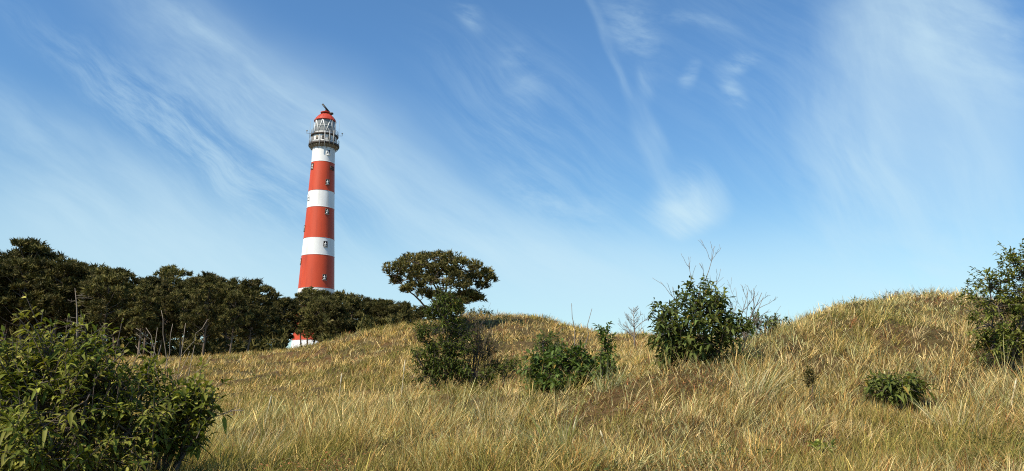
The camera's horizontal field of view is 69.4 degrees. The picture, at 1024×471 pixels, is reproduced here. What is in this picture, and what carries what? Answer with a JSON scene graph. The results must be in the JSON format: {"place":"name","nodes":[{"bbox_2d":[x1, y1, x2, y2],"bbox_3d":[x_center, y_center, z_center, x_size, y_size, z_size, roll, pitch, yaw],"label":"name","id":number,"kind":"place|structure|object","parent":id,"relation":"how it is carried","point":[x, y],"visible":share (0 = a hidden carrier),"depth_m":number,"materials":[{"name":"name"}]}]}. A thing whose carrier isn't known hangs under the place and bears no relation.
{"place":"outdoors","nodes":[
{"label":"outdoors","id":0,"kind":"place"},
{"bbox_2d":[0,0,1023,347],"label":"sky","id":1,"kind":"structure","parent":0,"point":[830,150],"materials":[{"name":"blue"}]},
{"bbox_2d":[0,284,1023,470],"bbox_3d":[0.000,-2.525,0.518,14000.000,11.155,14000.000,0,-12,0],"label":"ground","id":2,"kind":"structure","parent":0,"point":[617,399],"depth_m":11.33,"materials":[{"name":"beige plant"}]},
{"bbox_2d":[0,258,17,326],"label":"pine tree","id":3,"kind":"object","parent":2,"relation":"on","point":[6,267],"visible":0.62,"depth_m":68.57,"materials":[{"name":"green plant"}]},
{"bbox_2d":[3,258,15,351],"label":"pine tree","id":4,"kind":"object","parent":2,"relation":"on","point":[6,335],"visible":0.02,"depth_m":76.85,"materials":[{"name":"green plant"}]},
{"bbox_2d":[0,256,37,346],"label":"pine tree","id":5,"kind":"object","parent":2,"relation":"on","point":[10,264],"visible":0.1,"depth_m":70.74,"materials":[{"name":"green plant"}]},
{"bbox_2d":[0,257,61,356],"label":"pine tree","id":6,"kind":"object","parent":2,"relation":"on","point":[18,284],"visible":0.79,"depth_m":68.64,"materials":[{"name":"green plant"}]},
{"bbox_2d":[7,248,57,355],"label":"pine tree","id":7,"kind":"object","parent":2,"relation":"on","point":[33,255],"visible":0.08,"depth_m":77.34,"materials":[{"name":"green plant"}]},
{"bbox_2d":[0,235,67,350],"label":"pine tree","id":8,"kind":"object","parent":2,"relation":"on","point":[33,245],"visible":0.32,"depth_m":76.52,"materials":[{"name":"green plant"}]},
{"bbox_2d":[12,286,69,352],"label":"pine tree","id":9,"kind":"object","parent":2,"relation":"on","point":[48,323],"visible":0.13,"depth_m":71.01,"materials":[{"name":"green plant"}]},
{"bbox_2d":[17,256,93,349],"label":"pine tree","id":10,"kind":"object","parent":2,"relation":"on","point":[60,265],"visible":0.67,"depth_m":68.35,"materials":[{"name":"green plant"}]},
{"bbox_2d":[44,261,100,345],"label":"pine tree","id":11,"kind":"object","parent":2,"relation":"on","point":[89,266],"visible":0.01,"depth_m":79.08,"materials":[{"name":"green plant"}]},
{"bbox_2d":[63,257,88,336],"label":"pine tree","id":12,"kind":"object","parent":2,"relation":"on","point":[84,263],"visible":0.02,"depth_m":90.98,"materials":[{"name":"green plant"}]},
{"bbox_2d":[44,268,111,343],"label":"pine tree","id":13,"kind":"object","parent":2,"relation":"on","point":[70,279],"visible":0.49,"depth_m":68.83,"materials":[{"name":"green plant"}]},
{"bbox_2d":[66,291,90,347],"bbox_3d":[-36.355,7.385,61.760,2.226,6.055,0.778,0,-12,0],"label":"dead pine","id":14,"kind":"object","parent":2,"relation":"on","point":[76,322],"visible":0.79,"depth_m":61.90,"materials":[{"name":"grey wood"}]},
{"bbox_2d":[74,267,104,336],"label":"pine tree","id":15,"kind":"object","parent":2,"relation":"on","point":[98,323],"visible":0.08,"depth_m":78.50,"materials":[{"name":"green plant"}]},
{"bbox_2d":[70,265,113,334],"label":"pine tree","id":16,"kind":"object","parent":2,"relation":"on","point":[100,271],"visible":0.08,"depth_m":78.77,"materials":[{"name":"green plant"}]},
{"bbox_2d":[0,292,186,470],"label":"cherry bush","id":17,"kind":"object","parent":2,"relation":"on","point":[107,416],"visible":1,"depth_m":5.02,"materials":[{"name":"green plant"}]},
{"bbox_2d":[74,271,135,354],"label":"pine tree","id":18,"kind":"object","parent":2,"relation":"on","point":[116,284],"visible":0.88,"depth_m":67.00,"materials":[{"name":"green plant"}]},
{"bbox_2d":[97,267,140,348],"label":"pine tree","id":19,"kind":"object","parent":2,"relation":"on","point":[125,273],"visible":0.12,"depth_m":78.10,"materials":[{"name":"green plant"}]},
{"bbox_2d":[98,288,146,352],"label":"pine tree","id":20,"kind":"object","parent":2,"relation":"on","point":[123,333],"visible":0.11,"depth_m":71.82,"materials":[{"name":"green plant"}]},
{"bbox_2d":[119,282,164,354],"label":"pine tree","id":21,"kind":"object","parent":2,"relation":"on","point":[139,310],"visible":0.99,"depth_m":66.79,"materials":[{"name":"green plant"}]},
{"bbox_2d":[131,275,169,355],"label":"pine tree","id":22,"kind":"object","parent":2,"relation":"on","point":[153,280],"visible":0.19,"depth_m":77.83,"materials":[{"name":"green plant"}]},
{"bbox_2d":[143,295,186,354],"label":"pine tree","id":23,"kind":"object","parent":2,"relation":"on","point":[166,302],"visible":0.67,"depth_m":70.20,"materials":[{"name":"green plant"}]},
{"bbox_2d":[153,264,192,350],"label":"pine tree","id":24,"kind":"object","parent":2,"relation":"on","point":[171,274],"visible":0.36,"depth_m":82.72,"materials":[{"name":"green plant"}]},
{"bbox_2d":[161,288,204,356],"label":"pine tree","id":25,"kind":"object","parent":2,"relation":"on","point":[184,293],"visible":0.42,"depth_m":71.50,"materials":[{"name":"green plant"}]},
{"bbox_2d":[128,310,242,470],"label":"cherry bush","id":26,"kind":"object","parent":2,"relation":"on","point":[192,423],"visible":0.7,"depth_m":5.49,"materials":[{"name":"green plant"}]},
{"bbox_2d":[169,275,211,340],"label":"pine tree","id":27,"kind":"object","parent":2,"relation":"on","point":[179,285],"visible":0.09,"depth_m":79.31,"materials":[{"name":"green plant"}]},
{"bbox_2d":[176,275,231,354],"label":"pine tree","id":28,"kind":"object","parent":2,"relation":"on","point":[203,295],"visible":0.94,"depth_m":67.58,"materials":[{"name":"green plant"}]},
{"bbox_2d":[0,312,408,357],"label":"undergrowth","id":29,"kind":"object","parent":2,"relation":"on","point":[214,344],"visible":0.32,"depth_m":79.97,"materials":[{"name":"green plant"}]},
{"bbox_2d":[178,270,231,353],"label":"pine tree","id":30,"kind":"object","parent":2,"relation":"on","point":[203,275],"visible":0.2,"depth_m":77.39,"materials":[{"name":"green plant"}]},
{"bbox_2d":[209,280,250,352],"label":"pine tree","id":31,"kind":"object","parent":2,"relation":"on","point":[234,285],"visible":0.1,"depth_m":81.01,"materials":[{"name":"green plant"}]},
{"bbox_2d":[210,289,254,353],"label":"pine tree","id":32,"kind":"object","parent":2,"relation":"on","point":[230,323],"visible":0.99,"depth_m":67.26,"materials":[{"name":"green plant"}]},
{"bbox_2d":[224,276,250,339],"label":"pine tree","id":33,"kind":"object","parent":2,"relation":"on","point":[233,279],"visible":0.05,"depth_m":96.39,"materials":[{"name":"green plant"}]},
{"bbox_2d":[236,304,267,351],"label":"pine tree","id":34,"kind":"object","parent":2,"relation":"on","point":[247,332],"visible":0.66,"depth_m":69.52,"materials":[{"name":"green plant"}]},
{"bbox_2d":[234,294,274,347],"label":"pine tree","id":35,"kind":"object","parent":2,"relation":"on","point":[260,318],"visible":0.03,"depth_m":89.31,"materials":[{"name":"green plant"}]},
{"bbox_2d":[212,417,301,465],"bbox_3d":[-2.343,1.866,6.675,1.068,0.513,1.061,4,-12,-20],"label":"marram tussock","id":36,"kind":"object","parent":2,"relation":"on","point":[265,451],"visible":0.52,"depth_m":6.60,"materials":[{"name":"beige plant"}]},
{"bbox_2d":[230,276,284,351],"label":"pine tree","id":37,"kind":"object","parent":2,"relation":"on","point":[255,291],"visible":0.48,"depth_m":78.22,"materials":[{"name":"green plant"}]},
{"bbox_2d":[260,306,279,337],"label":"pine tree","id":38,"kind":"object","parent":2,"relation":"on","point":[270,312],"visible":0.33,"depth_m":94.02,"materials":[{"name":"green plant"}]},
{"bbox_2d":[266,297,302,339],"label":"pine tree","id":39,"kind":"object","parent":2,"relation":"on","point":[289,305],"visible":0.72,"depth_m":96.62,"materials":[{"name":"green plant"}]},
{"bbox_2d":[274,296,296,338],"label":"pine tree","id":40,"kind":"object","parent":2,"relation":"on","point":[286,319],"visible":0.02,"depth_m":104.96,"materials":[{"name":"green plant"}]},
{"bbox_2d":[290,292,312,346],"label":"pine tree","id":41,"kind":"object","parent":2,"relation":"on","point":[302,296],"visible":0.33,"depth_m":100.78,"materials":[{"name":"green plant"}]},
{"bbox_2d":[296,286,318,343],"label":"pine tree","id":42,"kind":"object","parent":2,"relation":"on","point":[310,290],"visible":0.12,"depth_m":113.02,"materials":[{"name":"green plant"}]},
{"bbox_2d":[295,296,333,343],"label":"pine tree","id":43,"kind":"object","parent":2,"relation":"on","point":[307,335],"visible":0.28,"depth_m":93.80,"materials":[{"name":"green plant"}]},
{"bbox_2d":[291,104,342,347],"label":"lighthouse","id":44,"kind":"object","parent":2,"relation":"on","point":[317,259],"visible":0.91,"depth_m":166.96,"materials":[{"name":"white paint"}]},
{"bbox_2d":[322,274,326,280],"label":"window","id":45,"kind":"structure","parent":44,"relation":"in","point":[324,277],"depth_m":163.45,"materials":[{"name":"metal"}]},
{"bbox_2d":[323,241,327,246],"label":"window","id":46,"kind":"structure","parent":44,"relation":"in","point":[325,243],"depth_m":165.20,"materials":[{"name":"metal"}]},
{"bbox_2d":[309,289,331,297],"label":"pine tree","id":47,"kind":"object","parent":2,"relation":"on","point":[323,292],"visible":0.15,"depth_m":108.70,"materials":[{"name":"green plant"}]},
{"bbox_2d":[303,294,337,327],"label":"pine tree","id":48,"kind":"object","parent":2,"relation":"on","point":[332,297],"visible":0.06,"depth_m":96.75,"materials":[{"name":"green plant"}]},
{"bbox_2d":[304,298,338,340],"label":"pine tree","id":49,"kind":"object","parent":2,"relation":"on","point":[324,302],"visible":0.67,"depth_m":91.95,"materials":[{"name":"green plant"}]},
{"bbox_2d":[319,299,352,336],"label":"pine tree","id":50,"kind":"object","parent":2,"relation":"on","point":[335,305],"visible":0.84,"depth_m":91.08,"materials":[{"name":"green plant"}]},
{"bbox_2d":[332,289,352,334],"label":"pine tree","id":51,"kind":"object","parent":2,"relation":"on","point":[341,296],"visible":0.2,"depth_m":104.14,"materials":[{"name":"green plant"}]},
{"bbox_2d":[342,292,365,319],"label":"pine tree","id":52,"kind":"object","parent":2,"relation":"on","point":[356,295],"visible":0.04,"depth_m":107.87,"materials":[{"name":"green plant"}]},
{"bbox_2d":[340,296,369,333],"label":"pine tree","id":53,"kind":"object","parent":2,"relation":"on","point":[355,304],"visible":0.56,"depth_m":94.86,"materials":[{"name":"green plant"}]},
{"bbox_2d":[356,297,372,318],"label":"pine tree","id":54,"kind":"object","parent":2,"relation":"on","point":[366,299],"visible":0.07,"depth_m":109.65,"materials":[{"name":"green plant"}]},
{"bbox_2d":[353,301,377,329],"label":"pine tree","id":55,"kind":"object","parent":2,"relation":"on","point":[367,310],"visible":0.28,"depth_m":97.80,"materials":[{"name":"green plant"}]},
{"bbox_2d":[364,299,394,328],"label":"pine tree","id":56,"kind":"object","parent":2,"relation":"on","point":[380,303],"visible":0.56,"depth_m":96.82,"materials":[{"name":"green plant"}]},
{"bbox_2d":[378,298,401,317],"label":"pine tree","id":57,"kind":"object","parent":2,"relation":"on","point":[393,303],"visible":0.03,"depth_m":110.35,"materials":[{"name":"green plant"}]},
{"bbox_2d":[376,305,412,327],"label":"pine tree","id":58,"kind":"object","parent":2,"relation":"on","point":[392,308],"visible":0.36,"depth_m":95.47,"materials":[{"name":"green plant"}]},
{"bbox_2d":[395,301,413,323],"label":"pine tree","id":59,"kind":"object","parent":2,"relation":"on","point":[404,305],"visible":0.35,"depth_m":96.21,"materials":[{"name":"green plant"}]},
{"bbox_2d":[409,305,435,321],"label":"pine tree","id":60,"kind":"object","parent":2,"relation":"on","point":[417,313],"visible":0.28,"depth_m":94.82,"materials":[{"name":"green plant"}]},
{"bbox_2d":[381,249,499,334],"bbox_3d":[-3.505,2.487,32.639,4.396,4.161,5.055,10,-15,-40],"label":"pine tree","id":61,"kind":"object","parent":2,"relation":"on","point":[434,272],"visible":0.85,"depth_m":31.86,"materials":[{"name":"green plant"}]},
{"bbox_2d":[405,287,496,393],"bbox_3d":[-1.190,2.232,15.009,1.898,2.375,1.055,0,-12,0],"label":"glossy shrub","id":62,"kind":"object","parent":2,"relation":"on","point":[448,346],"visible":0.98,"depth_m":14.95,"materials":[{"name":"green plant"}]},
{"bbox_2d":[466,305,493,316],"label":"crest shrub","id":63,"kind":"object","parent":2,"relation":"on","point":[484,311],"visible":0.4,"depth_m":44.85,"materials":[{"name":"green plant"}]},
{"bbox_2d":[457,305,503,391],"bbox_3d":[-0.757,2.508,15.725,1.214,2.327,1.516,5,-12,-22],"label":"twiggy shrub","id":64,"kind":"object","parent":2,"relation":"on","point":[478,335],"visible":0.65,"depth_m":15.65,"materials":[{"name":"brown plant"}]},
{"bbox_2d":[461,389,529,430],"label":"marram tussock","id":65,"kind":"object","parent":2,"relation":"on","point":[495,417],"visible":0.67,"depth_m":9.26,"materials":[{"name":"beige plant"}]},
{"bbox_2d":[491,351,526,386],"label":"shrub","id":66,"kind":"object","parent":2,"relation":"on","point":[510,364],"visible":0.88,"depth_m":15.70,"materials":[{"name":"green plant"}]},
{"bbox_2d":[59,290,1023,470],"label":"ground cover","id":67,"kind":"object","parent":2,"relation":"on","point":[658,366],"visible":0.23,"depth_m":8.47,"materials":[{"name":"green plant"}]},
{"bbox_2d":[493,383,593,457],"bbox_3d":[0.183,1.456,5.771,0.949,0.744,0.890,0,-12,0],"label":"marram tussock","id":68,"kind":"object","parent":2,"relation":"on","point":[549,431],"visible":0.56,"depth_m":5.70,"materials":[{"name":"beige plant"}]},
{"bbox_2d":[531,329,568,372],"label":"round shrub","id":69,"kind":"object","parent":2,"relation":"on","point":[542,343],"visible":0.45,"depth_m":14.00,"materials":[{"name":"green plant"}]},
{"bbox_2d":[513,303,619,393],"bbox_3d":[0.870,1.890,12.059,1.510,1.619,1.395,10,-15,-41],"label":"broadleaf shrub","id":70,"kind":"object","parent":2,"relation":"on","point":[581,360],"visible":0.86,"depth_m":11.84,"materials":[{"name":"green plant"}]},
{"bbox_2d":[589,321,618,382],"bbox_3d":[1.463,1.844,11.584,0.511,1.018,0.507,-7,-14,32],"label":"sapling","id":71,"kind":"object","parent":2,"relation":"on","point":[604,355],"visible":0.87,"depth_m":11.54,"materials":[{"name":"green plant"}]},
{"bbox_2d":[584,356,644,391],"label":"marram tussock","id":72,"kind":"object","parent":2,"relation":"on","point":[606,382],"visible":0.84,"depth_m":10.13,"materials":[{"name":"beige plant"}]},
{"bbox_2d":[618,306,647,347],"bbox_3d":[4.324,3.313,25.910,1.132,1.710,1.025,-6,-13,26],"label":"bare tree","id":73,"kind":"object","parent":2,"relation":"on","point":[630,319],"visible":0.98,"depth_m":25.94,"materials":[{"name":"grey plant"}]},
{"bbox_2d":[641,241,759,368],"bbox_3d":[2.704,1.019,10.729,1.682,2.013,1.292,0,-12,0],"label":"cherry bush","id":74,"kind":"object","parent":2,"relation":"on","point":[674,335],"visible":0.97,"depth_m":10.50,"materials":[{"name":"green plant"}]},
{"bbox_2d":[727,278,775,358],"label":"dead shrub","id":75,"kind":"object","parent":2,"relation":"on","point":[744,336],"visible":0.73,"depth_m":11.21,"materials":[{"name":"brown plant"}]},
{"bbox_2d":[721,352,802,404],"bbox_3d":[2.918,1.595,8.484,1.228,0.676,1.174,0,-12,0],"label":"marram tussock","id":76,"kind":"object","parent":2,"relation":"on","point":[767,390],"visible":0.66,"depth_m":8.35,"materials":[{"name":"beige plant"}]},
{"bbox_2d":[737,306,789,345],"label":"shrub","id":77,"kind":"object","parent":2,"relation":"on","point":[771,319],"visible":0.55,"depth_m":12.39,"materials":[{"name":"green plant"}]},
{"bbox_2d":[800,366,819,406],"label":"dark weed","id":78,"kind":"object","parent":2,"relation":"on","point":[808,377],"visible":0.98,"depth_m":8.43,"materials":[{"name":"green plant"}]},
{"bbox_2d":[807,439,836,454],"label":"seedling","id":79,"kind":"object","parent":2,"relation":"on","point":[816,443],"visible":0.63,"depth_m":6.36,"materials":[{"name":"green plant"}]},
{"bbox_2d":[856,367,938,408],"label":"dwarf bush","id":80,"kind":"object","parent":2,"relation":"on","point":[898,390],"visible":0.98,"depth_m":8.63,"materials":[{"name":"green plant"}]},
{"bbox_2d":[906,391,1001,437],"bbox_3d":[4.434,1.762,7.421,1.017,0.534,1.054,-7,-13,29],"label":"marram tussock","id":81,"kind":"object","parent":2,"relation":"on","point":[929,417],"visible":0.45,"depth_m":7.33,"materials":[{"name":"beige plant"}]},
{"bbox_2d":[956,238,1023,373],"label":"hillside bush","id":82,"kind":"object","parent":2,"relation":"on","point":[999,332],"visible":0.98,"depth_m":10.56,"materials":[{"name":"green plant"}]}
]}

